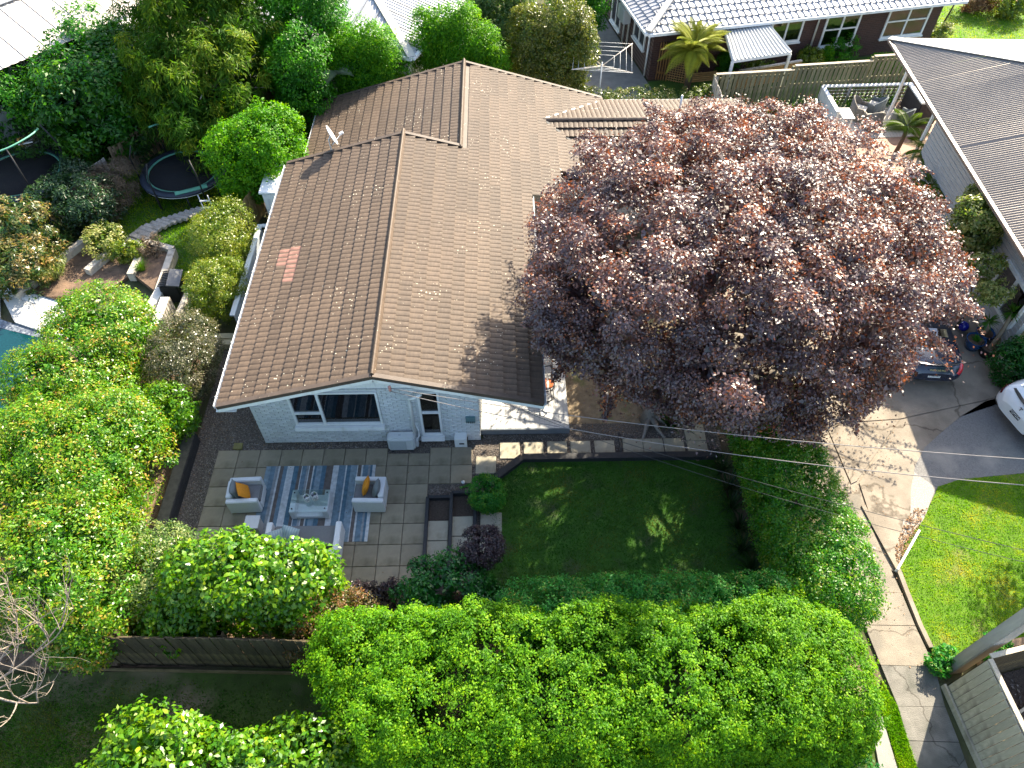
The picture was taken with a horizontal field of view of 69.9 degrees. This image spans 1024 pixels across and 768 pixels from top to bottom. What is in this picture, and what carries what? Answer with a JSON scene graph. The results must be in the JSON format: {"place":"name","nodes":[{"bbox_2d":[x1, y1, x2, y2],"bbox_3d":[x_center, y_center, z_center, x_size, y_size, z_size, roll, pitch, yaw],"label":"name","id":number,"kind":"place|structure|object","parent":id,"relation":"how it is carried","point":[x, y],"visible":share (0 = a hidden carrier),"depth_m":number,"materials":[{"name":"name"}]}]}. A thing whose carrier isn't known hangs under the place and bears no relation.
{"place":"outdoors","nodes":[
{"label":"outdoors","id":0,"kind":"place"},
{"bbox_2d":[0,328,69,431],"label":"pool water","id":1,"kind":"structure","parent":0,"point":[9,340],"depth_m":23.28,"materials":[{"name":"teal liquid"}]},
{"bbox_2d":[2,140,251,318],"bbox_3d":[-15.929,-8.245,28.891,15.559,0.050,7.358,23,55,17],"label":"back lawn","id":2,"kind":"structure","parent":0,"point":[195,203],"depth_m":27.53,"materials":[{"name":"green plant"}]},
{"bbox_2d":[0,105,68,210],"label":"trampoline","id":3,"kind":"object","parent":2,"relation":"on","point":[17,175],"visible":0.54,"depth_m":27.74,"materials":[{"name":"black metal"}]},
{"bbox_2d":[0,0,136,159],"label":"dark hedge","id":4,"kind":"object","parent":2,"relation":"on","point":[21,123],"visible":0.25,"depth_m":27.75,"materials":[{"name":"green plant"}]},
{"bbox_2d":[0,0,148,160],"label":"pale roofed house","id":5,"kind":"structure","parent":2,"relation":"on","point":[31,16],"depth_m":28.32,"materials":[{"name":"silver metal"}]},
{"bbox_2d":[6,12,162,167],"bbox_3d":[-16.355,-11.400,28.533,5.107,4.615,6.510,-1,51,-1],"label":"magnolia","id":6,"kind":"object","parent":2,"relation":"on","point":[88,71],"visible":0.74,"depth_m":27.24,"materials":[{"name":"green plant"}]},
{"bbox_2d":[67,156,143,225],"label":"dead creeper","id":7,"kind":"object","parent":2,"relation":"on","point":[117,178],"visible":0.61,"depth_m":26.94,"materials":[{"name":"brown plant"}]},
{"bbox_2d":[125,207,204,242],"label":"garden steps","id":8,"kind":"structure","parent":2,"relation":"on","point":[158,225],"depth_m":26.75,"materials":[{"name":"grey stone"}]},
{"bbox_2d":[157,269,185,302],"bbox_3d":[-11.258,-3.260,24.337,0.722,0.828,0.807,-4,51,-4],"label":"compost bin","id":9,"kind":"object","parent":2,"relation":"on","point":[170,284],"visible":0.91,"depth_m":24.09,"materials":[{"name":"black plastic"}]},
{"bbox_2d":[129,124,230,214],"bbox_3d":[-12.478,-8.191,27.522,3.367,2.010,3.445,-1,51,-1],"label":"trampoline","id":10,"kind":"object","parent":2,"relation":"on","point":[170,177],"visible":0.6,"depth_m":27.51,"materials":[{"name":"black metal"}]},
{"bbox_2d":[136,248,166,291],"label":"bed soil","id":11,"kind":"structure","parent":0,"point":[148,277],"depth_m":25.08,"materials":[{"name":"brown soil"}]},
{"bbox_2d":[126,240,178,289],"bbox_3d":[-12.373,-3.997,25.229,1.410,0.350,2.663,-1,51,-1],"label":"raised bed","id":12,"kind":"object","parent":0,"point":[171,259],"visible":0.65,"depth_m":25.28,"materials":[{"name":"white concrete"}]},
{"bbox_2d":[191,447,471,611],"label":"patio","id":13,"kind":"structure","parent":0,"point":[216,513],"depth_m":19.94,"materials":[{"name":"concrete"}]},
{"bbox_2d":[225,476,265,512],"bbox_3d":[-7.058,2.874,19.380,0.840,0.788,0.780,-3,51,-2],"label":"armchair","id":14,"kind":"object","parent":13,"relation":"on","point":[236,503],"visible":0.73,"depth_m":19.31,"materials":[{"name":"white wicker"}]},
{"bbox_2d":[265,521,344,565],"bbox_3d":[-5.290,3.994,18.531,1.900,0.749,0.960,-1,51,-1],"label":"sofa","id":15,"kind":"object","parent":13,"relation":"on","point":[334,535],"visible":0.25,"depth_m":18.64,"materials":[{"name":"white wicker"}]},
{"bbox_2d":[256,465,375,541],"bbox_3d":[-5.299,3.194,19.706,3.040,0.010,2.340,-1,51,-1],"label":"rug","id":16,"kind":"object","parent":13,"relation":"on","point":[282,483],"visible":0.64,"depth_m":19.90,"materials":[{"name":"blue fabric"}]},
{"bbox_2d":[289,489,332,518],"bbox_3d":[-5.335,3.190,19.437,1.000,0.403,0.670,-1,51,-1],"label":"coffee table","id":17,"kind":"object","parent":16,"relation":"on","point":[300,508],"visible":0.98,"depth_m":19.38,"materials":[{"name":"white wicker"}]},
{"bbox_2d":[351,476,388,511],"bbox_3d":[-3.778,2.864,19.407,0.840,0.788,0.780,1,51,0],"label":"armchair","id":18,"kind":"object","parent":16,"relation":"on","point":[374,498],"visible":0.98,"depth_m":19.30,"materials":[{"name":"white wicker"}]},
{"bbox_2d":[169,349,722,593],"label":"gravel path","id":19,"kind":"structure","parent":0,"point":[630,428],"depth_m":21.00,"materials":[{"name":"grey gravel"}]},
{"bbox_2d":[92,512,198,633],"bbox_3d":[-8.327,4.434,17.242,2.337,2.388,2.845,-1,51,-1],"label":"grey shrub","id":20,"kind":"object","parent":19,"relation":"on","point":[160,540],"visible":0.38,"depth_m":16.68,"materials":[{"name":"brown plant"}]},
{"bbox_2d":[138,432,199,608],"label":"retaining wall","id":21,"kind":"structure","parent":19,"relation":"on","point":[171,504],"depth_m":19.70,"materials":[{"name":"grey concrete"}]},
{"bbox_2d":[170,350,264,562],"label":"gravel","id":22,"kind":"structure","parent":19,"relation":"on","point":[214,460],"depth_m":20.98,"materials":[{"name":"grey gravel"}]},
{"bbox_2d":[387,423,419,451],"bbox_3d":[-3.041,1.499,20.532,0.884,0.934,0.383,-1,51,-1],"label":"heat pump","id":23,"kind":"object","parent":19,"relation":"on","point":[402,441],"visible":1,"depth_m":20.43,"materials":[{"name":"metal"}]},
{"bbox_2d":[220,432,715,450],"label":"gravel","id":24,"kind":"structure","parent":19,"relation":"on","point":[451,444],"depth_m":21.01,"materials":[{"name":"grey gravel"}]},
{"bbox_2d":[455,523,505,573],"bbox_3d":[-0.750,4.166,17.841,1.251,1.856,1.164,-1,51,-1],"label":"purple ball tree","id":25,"kind":"object","parent":19,"relation":"on","point":[474,551],"visible":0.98,"depth_m":17.27,"materials":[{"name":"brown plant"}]},
{"bbox_2d":[465,472,507,515],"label":"ball shrub","id":26,"kind":"object","parent":19,"relation":"on","point":[484,499],"visible":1,"depth_m":19.16,"materials":[{"name":"green plant"}]},
{"bbox_2d":[426,424,707,561],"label":"stepping path","id":27,"kind":"structure","parent":19,"relation":"on","point":[437,538],"depth_m":20.79,"materials":[{"name":"beige concrete"}]},
{"bbox_2d":[0,0,1023,767],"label":"ground","id":28,"kind":"structure","parent":0,"point":[148,292],"depth_m":20.89,"materials":[{"name":"soil"}]},
{"bbox_2d":[0,286,69,346],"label":"pool edge","id":29,"kind":"object","parent":28,"relation":"on","point":[23,312],"visible":0.31,"depth_m":24.05,"materials":[{"name":"white paint"}]},
{"bbox_2d":[15,155,128,239],"bbox_3d":[-15.684,-6.867,26.513,3.500,2.025,3.709,-1,51,-1],"label":"dark shrub","id":30,"kind":"object","parent":28,"relation":"on","point":[61,189],"visible":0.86,"depth_m":25.81,"materials":[{"name":"green plant"}]},
{"bbox_2d":[32,239,137,298],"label":"bed soil","id":31,"kind":"structure","parent":28,"relation":"on","point":[110,270],"depth_m":25.14,"materials":[{"name":"brown soil"}]},
{"bbox_2d":[78,219,127,261],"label":"climbing shrub","id":32,"kind":"object","parent":31,"relation":"on","point":[96,233],"visible":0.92,"depth_m":25.37,"materials":[{"name":"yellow plant"}]},
{"bbox_2d":[106,239,145,264],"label":"shrub","id":33,"kind":"object","parent":31,"relation":"on","point":[127,252],"visible":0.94,"depth_m":25.18,"materials":[{"name":"green plant"}]},
{"bbox_2d":[0,335,216,669],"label":"planting bed","id":34,"kind":"object","parent":28,"relation":"on","point":[32,660],"visible":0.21,"depth_m":19.63,"materials":[{"name":"soil"}]},
{"bbox_2d":[0,489,161,677],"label":"pink tip shrub","id":35,"kind":"object","parent":34,"relation":"on","point":[94,618],"visible":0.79,"depth_m":15.77,"materials":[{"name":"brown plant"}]},
{"bbox_2d":[0,278,169,432],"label":"pink tip shrub","id":36,"kind":"object","parent":34,"relation":"on","point":[114,340],"visible":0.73,"depth_m":20.13,"materials":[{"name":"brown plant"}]},
{"bbox_2d":[0,380,179,565],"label":"pink tip shrub","id":37,"kind":"object","parent":34,"relation":"on","point":[38,470],"visible":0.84,"depth_m":17.64,"materials":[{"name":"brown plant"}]},
{"bbox_2d":[122,377,201,453],"bbox_3d":[-9.741,0.884,20.318,2.217,2.027,2.035,-1,51,-1],"label":"glossy shrub","id":38,"kind":"object","parent":34,"relation":"on","point":[184,420],"visible":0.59,"depth_m":20.00,"materials":[{"name":"green plant"}]},
{"bbox_2d":[140,306,227,407],"bbox_3d":[-9.591,-0.803,21.396,2.177,2.459,3.089,-1,51,-1],"label":"silver shrub","id":39,"kind":"object","parent":34,"relation":"on","point":[183,365],"visible":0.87,"depth_m":20.97,"materials":[{"name":"brown plant"}]},
{"bbox_2d":[6,629,349,669],"bbox_3d":[-7.299,5.937,16.381,7.108,1.873,0.236,1,51,0],"label":"timber fence","id":40,"kind":"object","parent":28,"relation":"on","point":[144,650],"visible":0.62,"depth_m":16.18,"materials":[{"name":"brown wood"}]},
{"bbox_2d":[105,0,286,178],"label":"conifer","id":41,"kind":"object","parent":28,"relation":"on","point":[221,51],"visible":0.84,"depth_m":26.74,"materials":[{"name":"green plant"}]},
{"bbox_2d":[180,254,249,329],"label":"yellow shrub","id":42,"kind":"object","parent":28,"relation":"on","point":[219,297],"visible":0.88,"depth_m":22.85,"materials":[{"name":"brown plant"}]},
{"bbox_2d":[182,193,260,281],"bbox_3d":[-9.826,-4.909,24.706,2.381,2.439,3.227,-1,51,-1],"label":"yellow shrub","id":43,"kind":"object","parent":28,"relation":"on","point":[228,242],"visible":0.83,"depth_m":24.12,"materials":[{"name":"brown plant"}]},
{"bbox_2d":[196,95,308,205],"bbox_3d":[-9.081,-8.123,26.346,3.823,3.913,3.258,-1,51,-1],"label":"green tree","id":44,"kind":"object","parent":28,"relation":"on","point":[279,139],"visible":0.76,"depth_m":25.46,"materials":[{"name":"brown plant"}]},
{"bbox_2d":[120,592,502,667],"bbox_3d":[-4.672,5.862,17.642,8.900,0.050,1.750,-1,51,-1],"label":"planting bed","id":45,"kind":"object","parent":28,"relation":"on","point":[262,636],"visible":0.07,"depth_m":17.38,"materials":[{"name":"soil"}]},
{"bbox_2d":[134,523,350,658],"bbox_3d":[-6.079,4.646,16.494,4.666,3.308,2.605,-1,51,-1],"label":"camellia","id":46,"kind":"object","parent":45,"relation":"on","point":[279,591],"visible":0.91,"depth_m":15.85,"materials":[{"name":"green plant"}]},
{"bbox_2d":[280,585,379,675],"bbox_3d":[-4.093,5.531,16.712,2.336,1.881,1.704,-16,53,-13],"label":"photinia","id":47,"kind":"object","parent":45,"relation":"on","point":[299,630],"visible":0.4,"depth_m":16.40,"materials":[{"name":"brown plant"}]},
{"bbox_2d":[329,576,406,608],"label":"purple hedge","id":48,"kind":"object","parent":45,"relation":"on","point":[383,588],"visible":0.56,"depth_m":17.72,"materials":[{"name":"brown plant"}]},
{"bbox_2d":[387,544,504,631],"bbox_3d":[-1.554,4.880,17.354,2.788,1.721,1.931,-1,51,-1],"label":"dark camellia","id":49,"kind":"object","parent":45,"relation":"on","point":[481,584],"visible":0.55,"depth_m":17.05,"materials":[{"name":"green plant"}]},
{"bbox_2d":[244,0,414,136],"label":"ash tree","id":50,"kind":"object","parent":28,"relation":"on","point":[301,74],"visible":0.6,"depth_m":27.92,"materials":[{"name":"green plant"}]},
{"bbox_2d":[242,0,467,89],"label":"silver roofed house","id":51,"kind":"structure","parent":28,"relation":"on","point":[392,14],"depth_m":30.74,"materials":[{"name":"metal"}]},
{"bbox_2d":[316,11,413,93],"bbox_3d":[-5.896,-12.727,29.690,3.947,4.498,2.267,-1,51,-1],"label":"bright tree","id":52,"kind":"object","parent":28,"relation":"on","point":[373,47],"visible":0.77,"depth_m":28.51,"materials":[{"name":"green plant"}]},
{"bbox_2d":[0,658,877,767],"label":"verge","id":53,"kind":"structure","parent":28,"relation":"on","point":[292,682],"depth_m":16.57,"materials":[{"name":"green plant"}]},
{"bbox_2d":[0,553,83,726],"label":"bare tree","id":54,"kind":"object","parent":53,"relation":"on","point":[38,623],"visible":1,"depth_m":13.65,"materials":[{"name":"grey plant"}]},
{"bbox_2d":[51,667,309,674],"bbox_3d":[-7.301,6.622,16.875,6.605,0.150,0.030,1,51,0],"label":"fence board","id":55,"kind":"object","parent":53,"relation":"on","point":[201,671],"visible":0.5,"depth_m":16.83,"materials":[{"name":"brown wood"}]},
{"bbox_2d":[75,693,361,767],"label":"foreground bush","id":56,"kind":"object","parent":53,"relation":"on","point":[194,737],"visible":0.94,"depth_m":14.03,"materials":[{"name":"green plant"}]},
{"bbox_2d":[291,582,891,767],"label":"front hedge","id":57,"kind":"object","parent":53,"relation":"on","point":[794,664],"visible":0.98,"depth_m":14.15,"materials":[{"name":"green plant"}]},
{"bbox_2d":[403,0,511,72],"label":"bright tree","id":58,"kind":"object","parent":28,"relation":"on","point":[448,37],"visible":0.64,"depth_m":29.39,"materials":[{"name":"green plant"}]},
{"bbox_2d":[213,58,760,442],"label":"brick house","id":59,"kind":"structure","parent":28,"relation":"on","point":[383,255],"depth_m":21.13,"materials":[{"name":"white paint"}]},
{"bbox_2d":[286,391,384,431],"bbox_3d":[-4.761,0.737,19.767,2.474,1.594,0.236,-1,51,-1],"label":"window","id":60,"kind":"structure","parent":59,"relation":"in","point":[347,410],"depth_m":19.87,"materials":[{"name":"glass"}]},
{"bbox_2d":[416,391,444,441],"bbox_3d":[-2.233,0.890,20.037,0.654,2.144,0.236,-1,51,-1],"label":"door","id":61,"kind":"structure","parent":59,"relation":"in","point":[429,411],"depth_m":20.15,"materials":[{"name":"white paint"}]},
{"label":"cable bracket","id":62,"kind":"object","parent":59,"relation":"attached to","visible":0},
{"bbox_2d":[391,391,1023,485],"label":"power line","id":63,"kind":"object","parent":62,"relation":"attached to","point":[722,452],"visible":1,"depth_m":15.44,"materials":[{"name":"grey metal"}]},
{"bbox_2d":[458,0,537,72],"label":"silver tree","id":64,"kind":"object","parent":28,"relation":"on","point":[497,17],"visible":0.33,"depth_m":30.97,"materials":[{"name":"brown plant"}]},
{"bbox_2d":[501,0,601,89],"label":"hedge tree","id":65,"kind":"object","parent":28,"relation":"on","point":[539,52],"visible":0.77,"depth_m":30.20,"materials":[{"name":"green plant"}]},
{"bbox_2d":[553,239,714,423],"bbox_3d":[3.128,-2.042,24.044,8.100,0.050,8.220,-1,51,-1],"label":"garden bed","id":66,"kind":"object","parent":28,"relation":"on","point":[575,406],"visible":0.15,"depth_m":21.90,"materials":[{"name":"soil"}]},
{"bbox_2d":[573,82,723,99],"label":"clipped hedge","id":67,"kind":"object","parent":28,"relation":"on","point":[611,95],"visible":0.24,"depth_m":30.93,"materials":[{"name":"green plant"}]},
{"bbox_2d":[506,93,997,460],"bbox_3d":[6.986,-3.823,20.348,14.382,8.205,14.398,-1,51,-1],"label":"copper beech","id":68,"kind":"object","parent":28,"relation":"on","point":[798,167],"visible":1,"depth_m":16.69,"materials":[{"name":"purple plant"}]},
{"bbox_2d":[598,0,968,79],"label":"brown brick house","id":69,"kind":"structure","parent":28,"relation":"on","point":[798,25],"depth_m":33.04,"materials":[{"name":"brick"}]},
{"bbox_2d":[817,15,862,49],"bbox_3d":[15.144,-16.345,33.759,1.830,1.670,0.170,-10,52,-8],"label":"window","id":70,"kind":"structure","parent":69,"relation":"in","point":[837,27],"depth_m":33.75,"materials":[{"name":"glass"}]},
{"bbox_2d":[878,7,932,40],"bbox_3d":[18.438,-16.953,34.184,2.280,1.600,0.170,-10,52,-8],"label":"window","id":71,"kind":"structure","parent":69,"relation":"in","point":[905,23],"depth_m":34.29,"materials":[{"name":"glass"}]},
{"bbox_2d":[722,373,891,636],"bbox_3d":[7.192,2.769,18.542,2.728,2.587,7.286,-1,51,-1],"label":"side hedge","id":72,"kind":"object","parent":28,"relation":"on","point":[799,565],"visible":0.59,"depth_m":17.25,"materials":[{"name":"green plant"}]},
{"bbox_2d":[708,54,911,110],"bbox_3d":[13.220,-12.973,31.505,9.552,2.182,0.257,-5,51,-5],"label":"boundary fence","id":73,"kind":"object","parent":28,"relation":"on","point":[780,74],"visible":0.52,"depth_m":31.26,"materials":[{"name":"wood"}]},
{"bbox_2d":[814,102,935,195],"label":"neighbour deck","id":74,"kind":"structure","parent":28,"relation":"on","point":[893,139],"depth_m":30.29,"materials":[{"name":"beige wood"}]},
{"bbox_2d":[817,83,907,125],"bbox_3d":[15.521,-11.823,31.168,4.515,0.900,2.262,-1,51,-1],"label":"deck balustrade","id":75,"kind":"object","parent":74,"relation":"on","point":[825,97],"visible":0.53,"depth_m":31.36,"materials":[{"name":"white paint"}]},
{"bbox_2d":[879,109,934,152],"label":"tree fern","id":76,"kind":"object","parent":74,"relation":"on","point":[906,129],"visible":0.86,"depth_m":28.79,"materials":[{"name":"green plant"}]},
{"bbox_2d":[900,82,934,124],"bbox_3d":[17.369,-11.909,31.113,0.950,1.040,1.650,-1,51,-1],"label":"covered barbecue","id":77,"kind":"object","parent":74,"relation":"on","point":[912,98],"visible":0.49,"depth_m":30.83,"materials":[{"name":"white paint"}]},
{"bbox_2d":[861,505,933,648],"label":"kerb","id":78,"kind":"structure","parent":28,"relation":"on","point":[914,611],"depth_m":18.31,"materials":[{"name":"concrete"}]},
{"bbox_2d":[819,400,986,571],"bbox_3d":[10.919,-0.432,22.797,9.400,0.050,13.400,-1,51,-1],"label":"driveway base","id":79,"kind":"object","parent":28,"relation":"on","point":[854,486],"visible":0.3,"depth_m":20.22,"materials":[{"name":"concrete"}]},
{"bbox_2d":[699,228,1016,767],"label":"driveway slabs","id":80,"kind":"structure","parent":79,"relation":"on","point":[915,691],"depth_m":20.17,"materials":[{"name":"concrete"}]},
{"bbox_2d":[871,294,962,380],"bbox_3d":[12.761,-1.949,23.129,2.140,1.289,4.295,3,51,2],"label":"parked car","id":81,"kind":"object","parent":80,"relation":"on","point":[927,373],"visible":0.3,"depth_m":21.87,"materials":[{"name":"blue paint"}]},
{"bbox_2d":[887,36,1023,356],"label":"weatherboard house","id":82,"kind":"structure","parent":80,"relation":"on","point":[965,98],"depth_m":25.06,"materials":[{"name":"metal"}]},
{"bbox_2d":[991,259,1023,329],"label":"window","id":83,"kind":"structure","parent":82,"relation":"in","point":[1013,277],"depth_m":22.36,"materials":[{"name":"white paint"}]},
{"bbox_2d":[941,183,1005,272],"bbox_3d":[14.880,-4.875,24.034,2.061,3.669,2.601,10,52,8],"label":"variegated shrub","id":84,"kind":"object","parent":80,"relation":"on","point":[975,220],"visible":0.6,"depth_m":22.88,"materials":[{"name":"green plant"}]},
{"bbox_2d":[954,251,1019,328],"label":"variegated shrub","id":85,"kind":"object","parent":80,"relation":"on","point":[984,289],"visible":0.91,"depth_m":22.04,"materials":[{"name":"green plant"}]},
{"bbox_2d":[983,333,1023,388],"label":"dark bush","id":86,"kind":"object","parent":79,"relation":"on","point":[1013,357],"visible":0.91,"depth_m":21.93,"materials":[{"name":"green plant"}]},
{"bbox_2d":[941,645,1023,767],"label":"timber fence","id":87,"kind":"object","parent":28,"relation":"on","point":[977,734],"visible":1,"depth_m":15.41,"materials":[{"name":"wood"}]},
{"bbox_2d":[945,608,1023,674],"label":"power pole","id":88,"kind":"object","parent":28,"relation":"on","point":[998,637],"visible":0.81,"depth_m":15.64,"materials":[{"name":"concrete"}]},
{"bbox_2d":[956,668,1023,767],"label":"mulch bed","id":89,"kind":"object","parent":28,"relation":"on","point":[1016,676],"depth_m":16.79,"materials":[{"name":"brown soil"}]},
{"bbox_2d":[539,7,654,98],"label":"side path","id":90,"kind":"structure","parent":0,"point":[614,79],"depth_m":34.09,"materials":[{"name":"grey concrete"}]},
{"bbox_2d":[545,0,614,37],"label":"green tree","id":91,"kind":"object","parent":90,"relation":"on","point":[600,10],"visible":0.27,"depth_m":33.83,"materials":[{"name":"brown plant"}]},
{"bbox_2d":[486,460,755,642],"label":"lawn","id":92,"kind":"structure","parent":0,"point":[602,551],"depth_m":19.39,"materials":[{"name":"green plant"}]},
{"bbox_2d":[494,451,717,478],"bbox_3d":[2.604,2.092,20.592,6.357,0.190,0.748,-5,51,-5],"label":"lawn edging","id":93,"kind":"object","parent":92,"relation":"on","point":[510,466],"visible":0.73,"depth_m":20.54,"materials":[{"name":"grey concrete"}]},
{"bbox_2d":[491,565,799,662],"bbox_3d":[2.993,5.173,16.428,6.995,2.827,1.679,-1,51,-1],"label":"hedge","id":94,"kind":"object","parent":92,"relation":"on","point":[711,591],"visible":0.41,"depth_m":15.91,"materials":[{"name":"green plant"}]},
{"bbox_2d":[648,56,909,106],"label":"side lawn","id":95,"kind":"structure","parent":0,"point":[676,86],"depth_m":33.29,"materials":[{"name":"green plant"}]},
{"bbox_2d":[657,17,728,91],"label":"tree fern","id":96,"kind":"object","parent":95,"relation":"on","point":[690,45],"visible":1,"depth_m":31.21,"materials":[{"name":"green plant"}]},
{"bbox_2d":[723,25,791,97],"bbox_3d":[10.243,-14.317,32.381,2.777,2.334,2.771,-11,52,-9],"label":"pergola","id":97,"kind":"object","parent":95,"relation":"on","point":[750,43],"visible":0.87,"depth_m":31.34,"materials":[{"name":"white paint"}]},
{"bbox_2d":[881,683,917,767],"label":"grass strip","id":98,"kind":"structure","parent":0,"point":[903,741],"depth_m":16.12,"materials":[{"name":"green plant"}]},
{"bbox_2d":[901,472,935,543],"bbox_3d":[10.743,3.478,19.599,0.624,0.020,2.703,27,56,20],"label":"gravel edge","id":99,"kind":"object","parent":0,"point":[922,491],"visible":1,"depth_m":19.87,"materials":[{"name":"white gravel"}]},
{"bbox_2d":[885,3,1023,63],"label":"lawn","id":100,"kind":"structure","parent":0,"point":[985,24],"depth_m":37.05,"materials":[{"name":"green plant"}]},
{"bbox_2d":[988,0,1023,20],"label":"dry bush","id":101,"kind":"object","parent":100,"relation":"on","point":[1007,10],"visible":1,"depth_m":37.09,"materials":[{"name":"green plant"}]},
{"bbox_2d":[900,472,1023,654],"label":"front lawn","id":102,"kind":"structure","parent":0,"point":[925,595],"depth_m":18.73,"materials":[{"name":"green plant"}]},
{"bbox_2d":[914,405,1023,496],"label":"asphalt","id":103,"kind":"structure","parent":0,"point":[991,431],"depth_m":20.89,"materials":[{"name":"grey asphalt"}]},
{"bbox_2d":[995,379,1023,436],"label":"parked car","id":104,"kind":"object","parent":103,"relation":"on","point":[1009,399],"visible":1,"depth_m":20.90,"materials":[{"name":"white paint"}]},
{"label":"bed soil","id":105,"kind":"structure","parent":0,"visible":0},
{"bbox_2d":[0,193,74,301],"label":"rhododendron","id":106,"kind":"object","parent":105,"relation":"on","point":[19,261],"visible":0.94,"depth_m":24.31,"materials":[{"name":"green plant"}]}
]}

